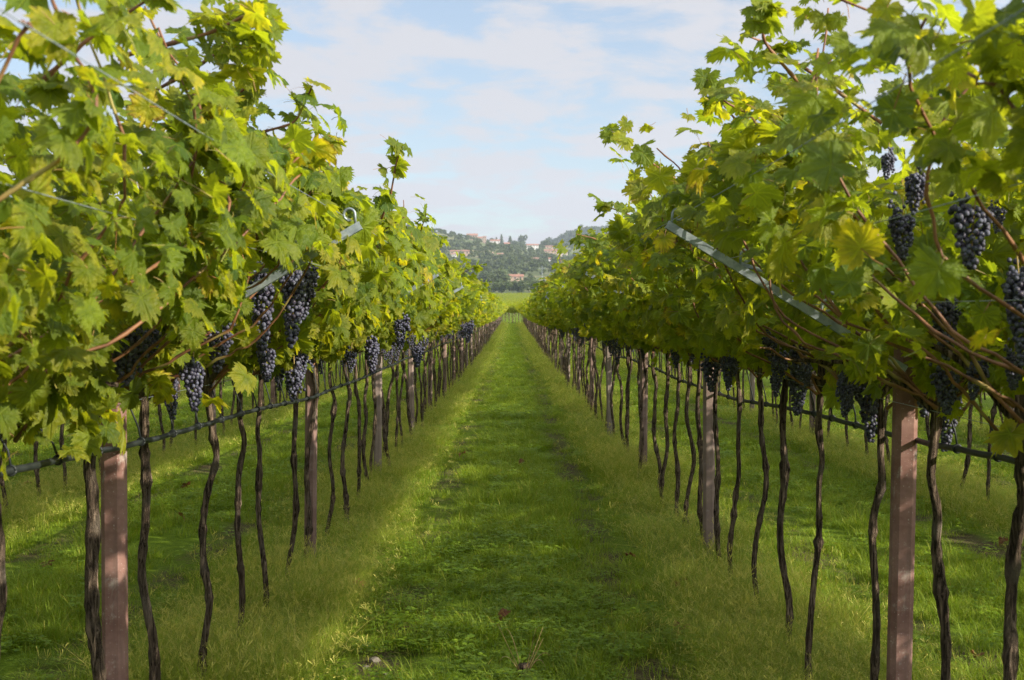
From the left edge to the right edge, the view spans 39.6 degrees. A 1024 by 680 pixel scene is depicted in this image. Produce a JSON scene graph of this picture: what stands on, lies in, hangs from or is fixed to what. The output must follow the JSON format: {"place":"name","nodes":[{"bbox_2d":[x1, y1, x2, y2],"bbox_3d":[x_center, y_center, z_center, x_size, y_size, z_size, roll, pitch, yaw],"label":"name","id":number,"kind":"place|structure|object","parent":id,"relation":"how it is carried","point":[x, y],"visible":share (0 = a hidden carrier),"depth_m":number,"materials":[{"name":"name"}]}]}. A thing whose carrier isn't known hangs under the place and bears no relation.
{"place":"outdoors","nodes":[
{"label":"outdoors","id":0,"kind":"place"},
{"bbox_2d":[0,9,446,278],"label":"trellis wire","id":1,"kind":"object","parent":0,"point":[129,88],"visible":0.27,"depth_m":1.89,"materials":[{"name":"metal"}]},
{"bbox_2d":[0,322,498,476],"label":"irrigation hose","id":2,"kind":"object","parent":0,"point":[12,470],"visible":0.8,"depth_m":5.64,"materials":[{"name":"black plastic"}]},
{"bbox_2d":[0,294,1023,679],"bbox_3d":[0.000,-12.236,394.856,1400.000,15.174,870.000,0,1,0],"label":"ground","id":3,"kind":"structure","parent":0,"point":[170,540],"depth_m":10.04,"materials":[{"name":"green plant"}]},
{"bbox_2d":[0,439,8,516],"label":"grape vine","id":4,"kind":"object","parent":3,"relation":"on","point":[2,484],"visible":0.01,"depth_m":11.11,"materials":[{"name":"brown plant"}]},
{"bbox_2d":[34,441,40,503],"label":"grape vine","id":5,"kind":"object","parent":3,"relation":"on","point":[36,471],"visible":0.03,"depth_m":11.90,"materials":[{"name":"brown plant"}]},
{"bbox_2d":[59,424,67,493],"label":"grape vine","id":6,"kind":"object","parent":3,"relation":"on","point":[61,440],"visible":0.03,"depth_m":12.75,"materials":[{"name":"brown plant"}]},
{"bbox_2d":[0,0,227,337],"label":"grape vine","id":7,"kind":"object","parent":3,"relation":"on","point":[22,210],"visible":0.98,"depth_m":2.19,"materials":[{"name":"green plant"}]},
{"bbox_2d":[0,0,317,444],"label":"grape vine","id":8,"kind":"object","parent":3,"relation":"on","point":[59,340],"visible":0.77,"depth_m":2.79,"materials":[{"name":"green plant"}]},
{"bbox_2d":[157,404,165,456],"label":"grape vine","id":9,"kind":"object","parent":3,"relation":"on","point":[160,422],"visible":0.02,"depth_m":16.00,"materials":[{"name":"brown plant"}]},
{"bbox_2d":[0,0,339,650],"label":"grape vine","id":10,"kind":"object","parent":3,"relation":"on","point":[228,31],"visible":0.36,"depth_m":3.52,"materials":[{"name":"green plant"}]},
{"bbox_2d":[0,65,377,679],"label":"grape vine","id":11,"kind":"object","parent":3,"relation":"on","point":[151,351],"visible":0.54,"depth_m":4.39,"materials":[{"name":"green plant"}]},
{"bbox_2d":[0,101,379,679],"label":"grape vine","id":12,"kind":"object","parent":3,"relation":"on","point":[248,335],"visible":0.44,"depth_m":5.08,"materials":[{"name":"green plant"}]},
{"bbox_2d":[28,135,412,677],"bbox_3d":[-1.308,0.320,6.404,1.775,2.463,1.721,0,1,0],"label":"grape vine","id":13,"kind":"object","parent":3,"relation":"on","point":[294,326],"visible":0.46,"depth_m":6.01,"materials":[{"name":"green plant"}]},
{"bbox_2d":[219,381,224,434],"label":"grape vine","id":14,"kind":"object","parent":3,"relation":"on","point":[220,395],"visible":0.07,"depth_m":19.35,"materials":[{"name":"brown plant"}]},
{"bbox_2d":[100,208,362,679],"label":"vineyard post","id":15,"kind":"object","parent":3,"relation":"on","point":[114,557],"visible":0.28,"depth_m":4.71,"materials":[{"name":"wood"}]},
{"bbox_2d":[57,191,417,639],"bbox_3d":[-1.355,0.385,6.954,1.805,2.311,1.228,0,1,0],"label":"grape vine","id":16,"kind":"object","parent":3,"relation":"on","point":[298,364],"visible":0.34,"depth_m":6.96,"materials":[{"name":"green plant"}]},
{"bbox_2d":[113,186,427,616],"bbox_3d":[-1.301,0.391,7.241,1.817,2.295,2.396,0,1,0],"label":"grape vine","id":17,"kind":"object","parent":3,"relation":"on","point":[401,218],"visible":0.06,"depth_m":7.53,"materials":[{"name":"green plant"}]},
{"bbox_2d":[270,379,275,411],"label":"vineyard post","id":18,"kind":"object","parent":3,"relation":"on","point":[272,391],"visible":0.16,"depth_m":23.53,"materials":[{"name":"wood"}]},
{"bbox_2d":[274,183,439,582],"bbox_3d":[-1.311,0.318,8.232,1.807,2.409,2.141,0,1,0],"label":"grape vine","id":19,"kind":"object","parent":3,"relation":"on","point":[431,242],"visible":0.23,"depth_m":8.30,"materials":[{"name":"green plant"}]},
{"bbox_2d":[304,274,438,555],"bbox_3d":[-1.323,0.508,9.361,1.674,2.013,0.094,1,1,0],"label":"vineyard post","id":20,"kind":"object","parent":3,"relation":"on","point":[309,384],"visible":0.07,"depth_m":9.34,"materials":[{"name":"wood"}]},
{"bbox_2d":[303,225,446,559],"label":"grape vine","id":21,"kind":"object","parent":3,"relation":"on","point":[372,348],"visible":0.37,"depth_m":9.31,"materials":[{"name":"green plant"}]},
{"bbox_2d":[318,228,449,535],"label":"grape vine","id":22,"kind":"object","parent":3,"relation":"on","point":[420,304],"visible":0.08,"depth_m":10.47,"materials":[{"name":"green plant"}]},
{"bbox_2d":[341,248,455,498],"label":"grape vine","id":23,"kind":"object","parent":3,"relation":"on","point":[440,296],"visible":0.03,"depth_m":12.04,"materials":[{"name":"green plant"}]},
{"bbox_2d":[340,252,461,523],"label":"grape vine","id":24,"kind":"object","parent":3,"relation":"on","point":[421,317],"visible":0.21,"depth_m":11.19,"materials":[{"name":"green plant"}]},
{"bbox_2d":[361,250,460,484],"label":"grape vine","id":25,"kind":"object","parent":3,"relation":"on","point":[363,440],"visible":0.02,"depth_m":12.91,"materials":[{"name":"green plant"}]},
{"bbox_2d":[407,347,414,429],"bbox_3d":[-1.327,0.358,18.616,1.674,2.013,0.094,-1,1,2],"label":"vineyard post","id":26,"kind":"object","parent":3,"relation":"on","point":[411,377],"visible":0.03,"depth_m":18.59,"materials":[{"name":"wood"}]},
{"bbox_2d":[369,262,460,475],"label":"grape vine","id":27,"kind":"object","parent":3,"relation":"on","point":[455,282],"visible":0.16,"depth_m":13.69,"materials":[{"name":"brown plant"}]},
{"bbox_2d":[374,283,463,471],"bbox_3d":[-1.317,0.418,13.988,1.674,2.013,0.094,0,1,-1],"label":"vineyard post","id":28,"kind":"object","parent":3,"relation":"on","point":[378,437],"visible":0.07,"depth_m":13.97,"materials":[{"name":"wood"}]},
{"bbox_2d":[382,282,464,458],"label":"grape vine","id":29,"kind":"object","parent":3,"relation":"on","point":[390,386],"visible":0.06,"depth_m":15.30,"materials":[{"name":"brown plant"}]},
{"bbox_2d":[394,286,469,447],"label":"grape vine","id":30,"kind":"object","parent":3,"relation":"on","point":[457,315],"visible":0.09,"depth_m":17.06,"materials":[{"name":"brown plant"}]},
{"bbox_2d":[395,252,471,452],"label":"grape vine","id":31,"kind":"object","parent":3,"relation":"on","point":[464,259],"visible":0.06,"depth_m":16.17,"materials":[{"name":"brown plant"}]},
{"bbox_2d":[382,259,486,471],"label":"grape vine","id":32,"kind":"object","parent":3,"relation":"on","point":[443,315],"visible":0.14,"depth_m":14.31,"materials":[{"name":"green plant"}]},
{"bbox_2d":[400,298,475,422],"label":"grape vine","id":33,"kind":"object","parent":3,"relation":"on","point":[453,323],"visible":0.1,"depth_m":19.47,"materials":[{"name":"green plant"}]},
{"bbox_2d":[401,259,481,438],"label":"grape vine","id":34,"kind":"object","parent":3,"relation":"on","point":[466,309],"visible":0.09,"depth_m":17.91,"materials":[{"name":"green plant"}]},
{"bbox_2d":[414,299,478,426],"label":"grape vine","id":35,"kind":"object","parent":3,"relation":"on","point":[476,301],"visible":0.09,"depth_m":20.43,"materials":[{"name":"brown plant"}]},
{"bbox_2d":[422,274,476,413],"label":"grape vine","id":36,"kind":"object","parent":3,"relation":"on","point":[423,377],"visible":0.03,"depth_m":22.13,"materials":[{"name":"brown plant"}]},
{"bbox_2d":[423,282,483,420],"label":"grape vine","id":37,"kind":"object","parent":3,"relation":"on","point":[425,368],"visible":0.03,"depth_m":21.30,"materials":[{"name":"green plant"}]},
{"bbox_2d":[427,299,481,411],"bbox_3d":[-1.332,0.269,23.239,1.674,2.013,0.094,1,1,-1],"label":"vineyard post","id":38,"kind":"object","parent":3,"relation":"on","point":[432,373],"visible":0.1,"depth_m":23.23,"materials":[{"name":"wood"}]},
{"bbox_2d":[436,308,478,400],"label":"grape vine","id":39,"kind":"object","parent":3,"relation":"on","point":[437,344],"visible":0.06,"depth_m":26.26,"materials":[{"name":"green plant"}]},
{"bbox_2d":[433,303,483,400],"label":"grape vine","id":40,"kind":"object","parent":3,"relation":"on","point":[470,328],"visible":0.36,"depth_m":24.94,"materials":[{"name":"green plant"}]},
{"bbox_2d":[433,294,485,405],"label":"grape vine","id":41,"kind":"object","parent":3,"relation":"on","point":[464,328],"visible":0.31,"depth_m":23.77,"materials":[{"name":"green plant"}]},
{"bbox_2d":[429,279,491,412],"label":"grape vine","id":42,"kind":"object","parent":3,"relation":"on","point":[483,289],"visible":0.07,"depth_m":22.91,"materials":[{"name":"green plant"}]},
{"bbox_2d":[433,300,488,400],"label":"grape vine","id":43,"kind":"object","parent":3,"relation":"on","point":[484,311],"visible":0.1,"depth_m":27.09,"materials":[{"name":"green plant"}]},
{"bbox_2d":[437,293,490,396],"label":"grape vine","id":44,"kind":"object","parent":3,"relation":"on","point":[473,317],"visible":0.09,"depth_m":25.50,"materials":[{"name":"green plant"}]},
{"bbox_2d":[443,299,486,395],"bbox_3d":[-1.321,0.210,27.875,1.674,2.013,0.094,0,1,-2],"label":"vineyard post","id":45,"kind":"object","parent":3,"relation":"on","point":[445,358],"visible":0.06,"depth_m":27.86,"materials":[{"name":"wood"}]},
{"bbox_2d":[451,295,491,385],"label":"grape vine","id":46,"kind":"object","parent":3,"relation":"on","point":[459,335],"visible":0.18,"depth_m":30.30,"materials":[{"name":"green plant"}]},
{"bbox_2d":[478,327,479,353],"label":"vineyard post","id":47,"kind":"object","parent":3,"relation":"on","point":[479,339],"visible":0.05,"depth_m":55.63,"materials":[{"name":"wood"}]},
{"bbox_2d":[0,182,319,265],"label":"trellis wire","id":48,"kind":"object","parent":47,"relation":"attached to","point":[93,208],"visible":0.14,"depth_m":2.42,"materials":[{"name":"metal"}]},
{"bbox_2d":[492,279,512,292],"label":"broadleaf tree","id":49,"kind":"object","parent":3,"relation":"on","point":[503,286],"visible":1,"depth_m":786.78,"materials":[{"name":"green plant"}]},
{"bbox_2d":[508,278,530,292],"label":"broadleaf tree","id":50,"kind":"object","parent":3,"relation":"on","point":[518,286],"visible":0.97,"depth_m":791.80,"materials":[{"name":"green plant"}]},
{"bbox_2d":[497,623,547,676],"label":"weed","id":51,"kind":"object","parent":3,"relation":"on","point":[522,666],"visible":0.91,"depth_m":6.40,"materials":[{"name":"plant"}]},
{"bbox_2d":[525,305,557,366],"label":"grape vine","id":52,"kind":"object","parent":3,"relation":"on","point":[530,313],"visible":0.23,"depth_m":41.17,"materials":[{"name":"green plant"}]},
{"bbox_2d":[531,301,574,383],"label":"grape vine","id":53,"kind":"object","parent":3,"relation":"on","point":[541,315],"visible":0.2,"depth_m":31.11,"materials":[{"name":"green plant"}]},
{"bbox_2d":[532,291,576,386],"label":"grape vine","id":54,"kind":"object","parent":3,"relation":"on","point":[534,296],"visible":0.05,"depth_m":30.33,"materials":[{"name":"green plant"}]},
{"bbox_2d":[536,298,580,395],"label":"grape vine","id":55,"kind":"object","parent":3,"relation":"on","point":[540,307],"visible":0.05,"depth_m":27.71,"materials":[{"name":"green plant"}]},
{"bbox_2d":[536,297,583,397],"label":"grape vine","id":56,"kind":"object","parent":3,"relation":"on","point":[581,357],"visible":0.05,"depth_m":26.79,"materials":[{"name":"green plant"}]},
{"bbox_2d":[536,292,585,394],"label":"grape vine","id":57,"kind":"object","parent":3,"relation":"on","point":[583,358],"visible":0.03,"depth_m":25.90,"materials":[{"name":"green plant"}]},
{"bbox_2d":[536,295,589,405],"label":"grape vine","id":58,"kind":"object","parent":3,"relation":"on","point":[588,393],"visible":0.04,"depth_m":24.16,"materials":[{"name":"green plant"}]},
{"bbox_2d":[539,299,589,401],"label":"grape vine","id":59,"kind":"object","parent":3,"relation":"on","point":[545,307],"visible":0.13,"depth_m":25.02,"materials":[{"name":"green plant"}]},
{"bbox_2d":[531,272,603,425],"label":"grape vine","id":60,"kind":"object","parent":3,"relation":"on","point":[549,304],"visible":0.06,"depth_m":20.91,"materials":[{"name":"green plant"}]},
{"bbox_2d":[537,281,598,422],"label":"grape vine","id":61,"kind":"object","parent":3,"relation":"on","point":[593,359],"visible":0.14,"depth_m":21.83,"materials":[{"name":"green plant"}]},
{"bbox_2d":[532,259,616,434],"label":"grape vine","id":62,"kind":"object","parent":3,"relation":"on","point":[544,284],"visible":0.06,"depth_m":18.27,"materials":[{"name":"green plant"}]},
{"bbox_2d":[149,292,1001,421],"bbox_3d":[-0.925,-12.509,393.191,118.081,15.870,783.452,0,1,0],"label":"distant vines","id":63,"kind":"object","parent":3,"relation":"on","point":[510,301],"visible":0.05,"depth_m":44.54,"materials":[{"name":"green plant"}]},
{"bbox_2d":[546,281,606,427],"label":"grape vine","id":64,"kind":"object","parent":3,"relation":"on","point":[604,356],"visible":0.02,"depth_m":20.06,"materials":[{"name":"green plant"}]},
{"bbox_2d":[545,292,612,434],"bbox_3d":[1.292,0.352,18.982,1.674,2.013,0.094,-1,0,-1],"label":"vineyard post","id":65,"kind":"object","parent":3,"relation":"on","point":[608,375],"visible":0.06,"depth_m":18.95,"materials":[{"name":"wood"}]},
{"bbox_2d":[577,340,580,393],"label":"vineyard post","id":66,"kind":"object","parent":3,"relation":"on","point":[578,348],"visible":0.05,"depth_m":28.34,"materials":[{"name":"wood"}]},
{"bbox_2d":[577,329,595,412],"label":"grape vine","id":67,"kind":"object","parent":3,"relation":"on","point":[592,392],"visible":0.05,"depth_m":23.38,"materials":[{"name":"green plant"}]},
{"bbox_2d":[549,239,632,448],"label":"grape vine","id":68,"kind":"object","parent":3,"relation":"on","point":[557,275],"visible":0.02,"depth_m":16.49,"materials":[{"name":"green plant"}]},
{"bbox_2d":[548,283,634,451],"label":"grape vine","id":69,"kind":"object","parent":3,"relation":"on","point":[586,333],"visible":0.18,"depth_m":15.65,"materials":[{"name":"green plant"}]},
{"bbox_2d":[549,274,633,444],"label":"grape vine","id":70,"kind":"object","parent":3,"relation":"on","point":[555,307],"visible":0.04,"depth_m":17.39,"materials":[{"name":"green plant"}]},
{"bbox_2d":[590,336,593,410],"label":"vineyard post","id":71,"kind":"object","parent":3,"relation":"on","point":[591,361],"visible":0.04,"depth_m":23.65,"materials":[{"name":"wood"}]},
{"bbox_2d":[553,278,655,461],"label":"grape vine","id":72,"kind":"object","parent":3,"relation":"on","point":[616,342],"visible":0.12,"depth_m":14.94,"materials":[{"name":"green plant"}]},
{"bbox_2d":[562,286,647,473],"bbox_3d":[1.324,0.420,14.268,1.674,2.013,0.094,0,1,0],"label":"vineyard post","id":73,"kind":"object","parent":3,"relation":"on","point":[645,407],"visible":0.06,"depth_m":14.25,"materials":[{"name":"wood"}]},
{"bbox_2d":[559,278,655,474],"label":"grape vine","id":74,"kind":"object","parent":3,"relation":"on","point":[582,316],"visible":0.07,"depth_m":13.98,"materials":[{"name":"green plant"}]},
{"bbox_2d":[625,9,1023,249],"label":"trellis wire","id":75,"kind":"object","parent":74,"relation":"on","point":[882,95],"visible":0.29,"depth_m":1.97,"materials":[{"name":"metal"}]},
{"bbox_2d":[563,245,671,503],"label":"grape vine","id":76,"kind":"object","parent":3,"relation":"on","point":[644,347],"visible":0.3,"depth_m":12.16,"materials":[{"name":"green plant"}]},
{"bbox_2d":[555,243,680,515],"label":"grape vine","id":77,"kind":"object","parent":3,"relation":"on","point":[583,295],"visible":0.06,"depth_m":11.50,"materials":[{"name":"green plant"}]},
{"bbox_2d":[559,260,681,487],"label":"grape vine","id":78,"kind":"object","parent":3,"relation":"on","point":[565,265],"visible":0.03,"depth_m":13.14,"materials":[{"name":"green plant"}]},
{"bbox_2d":[813,300,1023,304],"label":"trellis wire","id":79,"kind":"object","parent":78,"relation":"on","point":[949,301],"depth_m":3.19,"materials":[{"name":"metal"}]},
{"bbox_2d":[566,253,696,527],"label":"grape vine","id":80,"kind":"object","parent":3,"relation":"on","point":[574,278],"visible":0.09,"depth_m":10.80,"materials":[{"name":"green plant"}]},
{"bbox_2d":[585,272,714,553],"bbox_3d":[1.327,0.495,9.580,1.674,2.013,0.094,0,0,1],"label":"vineyard post","id":81,"kind":"object","parent":3,"relation":"on","point":[708,475],"visible":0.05,"depth_m":9.55,"materials":[{"name":"wood"}]},
{"bbox_2d":[569,225,758,562],"bbox_3d":[1.278,0.301,9.227,1.846,2.411,1.273,0,1,0],"label":"grape vine","id":82,"kind":"object","parent":3,"relation":"on","point":[587,240],"visible":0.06,"depth_m":9.15,"materials":[{"name":"green plant"}]},
{"bbox_2d":[576,246,759,539],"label":"grape vine","id":83,"kind":"object","parent":3,"relation":"on","point":[602,303],"visible":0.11,"depth_m":9.97,"materials":[{"name":"green plant"}]},
{"bbox_2d":[585,227,757,581],"bbox_3d":[1.305,0.358,8.627,1.719,2.316,1.630,0,1,0],"label":"grape vine","id":84,"kind":"object","parent":3,"relation":"on","point":[649,325],"visible":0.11,"depth_m":8.41,"materials":[{"name":"green plant"}]},
{"bbox_2d":[587,168,792,603],"bbox_3d":[1.309,0.315,7.633,1.919,2.432,1.268,0,1,-10],"label":"grape vine","id":85,"kind":"object","parent":3,"relation":"on","point":[728,365],"visible":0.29,"depth_m":7.63,"materials":[{"name":"green plant"}]},
{"bbox_2d":[749,372,754,410],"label":"vineyard post","id":86,"kind":"object","parent":3,"relation":"on","point":[752,379],"visible":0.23,"depth_m":23.43,"materials":[{"name":"wood"}]},
{"bbox_2d":[601,200,919,643],"bbox_3d":[1.307,0.388,6.857,1.770,2.310,1.316,0,1,0],"label":"grape vine","id":87,"kind":"object","parent":3,"relation":"on","point":[621,233],"visible":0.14,"depth_m":6.76,"materials":[{"name":"green plant"}]},
{"bbox_2d":[597,115,991,679],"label":"grape vine","id":88,"kind":"object","parent":3,"relation":"on","point":[683,298],"visible":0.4,"depth_m":6.00,"materials":[{"name":"green plant"}]},
{"bbox_2d":[665,208,957,679],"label":"vineyard post","id":89,"kind":"object","parent":3,"relation":"on","point":[902,540],"visible":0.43,"depth_m":4.83,"materials":[{"name":"wood"}]},
{"bbox_2d":[809,370,815,434],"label":"vineyard post","id":90,"kind":"object","parent":3,"relation":"on","point":[810,409],"visible":0.18,"depth_m":18.72,"materials":[{"name":"wood"}]},
{"bbox_2d":[607,76,1020,679],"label":"grape vine","id":91,"kind":"object","parent":3,"relation":"on","point":[837,392],"visible":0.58,"depth_m":5.16,"materials":[{"name":"green plant"}]},
{"bbox_2d":[610,67,1023,679],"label":"grape vine","id":92,"kind":"object","parent":3,"relation":"on","point":[672,189],"visible":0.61,"depth_m":4.39,"materials":[{"name":"green plant"}]},
{"bbox_2d":[678,0,1023,679],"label":"grape vine","id":93,"kind":"object","parent":3,"relation":"on","point":[728,160],"visible":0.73,"depth_m":3.61,"materials":[{"name":"green plant"}]},
{"bbox_2d":[738,0,1023,375],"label":"grape vine","id":94,"kind":"object","parent":3,"relation":"on","point":[827,218],"visible":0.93,"depth_m":2.78,"materials":[{"name":"green plant"}]},
{"bbox_2d":[884,395,889,463],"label":"grape vine","id":95,"kind":"object","parent":3,"relation":"on","point":[886,439],"visible":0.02,"depth_m":15.02,"materials":[{"name":"brown plant"}]},
{"bbox_2d":[795,0,1023,234],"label":"grape vine","id":96,"kind":"object","parent":3,"relation":"on","point":[997,53],"visible":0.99,"depth_m":2.09,"materials":[{"name":"green plant"}]},
{"bbox_2d":[925,413,929,440],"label":"grape vine","id":97,"kind":"object","parent":3,"relation":"on","point":[927,426],"visible":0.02,"depth_m":13.24,"materials":[{"name":"brown plant"}]},
{"bbox_2d":[960,404,972,491],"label":"grape vine","id":98,"kind":"object","parent":3,"relation":"on","point":[969,445],"visible":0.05,"depth_m":12.46,"materials":[{"name":"brown plant"}]},
{"bbox_2d":[985,403,996,509],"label":"grape vine","id":99,"kind":"object","parent":3,"relation":"on","point":[993,411],"visible":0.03,"depth_m":11.55,"materials":[{"name":"brown plant"}]},
{"bbox_2d":[0,0,1023,244],"label":"sky","id":100,"kind":"structure","parent":0,"point":[500,107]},
{"bbox_2d":[424,231,605,292],"bbox_3d":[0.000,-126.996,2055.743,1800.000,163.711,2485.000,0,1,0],"label":"hill","id":101,"kind":"structure","parent":0,"point":[537,275],"depth_m":1389.87,"materials":[{"name":"green plant"}]},
{"bbox_2d":[478,272,492,281],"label":"broadleaf tree","id":102,"kind":"object","parent":101,"relation":"on","point":[484,278],"visible":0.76,"depth_m":926.81,"materials":[{"name":"green plant"}]},
{"bbox_2d":[488,268,511,281],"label":"broadleaf tree","id":103,"kind":"object","parent":101,"relation":"on","point":[503,274],"visible":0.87,"depth_m":901.44,"materials":[{"name":"green plant"}]},
{"bbox_2d":[407,224,608,290],"bbox_3d":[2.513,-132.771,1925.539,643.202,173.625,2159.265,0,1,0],"label":"hillside trees","id":104,"kind":"object","parent":101,"relation":"on","point":[512,260],"visible":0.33,"depth_m":1451.95,"materials":[{"name":"green plant"}]},
{"bbox_2d":[543,328,1014,463],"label":"irrigation hose","id":105,"kind":"object","parent":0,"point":[956,448],"visible":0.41,"depth_m":5.72,"materials":[{"name":"black plastic"}]},
{"bbox_2d":[626,182,1023,286],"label":"trellis wire","id":106,"kind":"object","parent":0,"point":[919,211],"visible":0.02,"depth_m":2.51,"materials":[{"name":"metal"}]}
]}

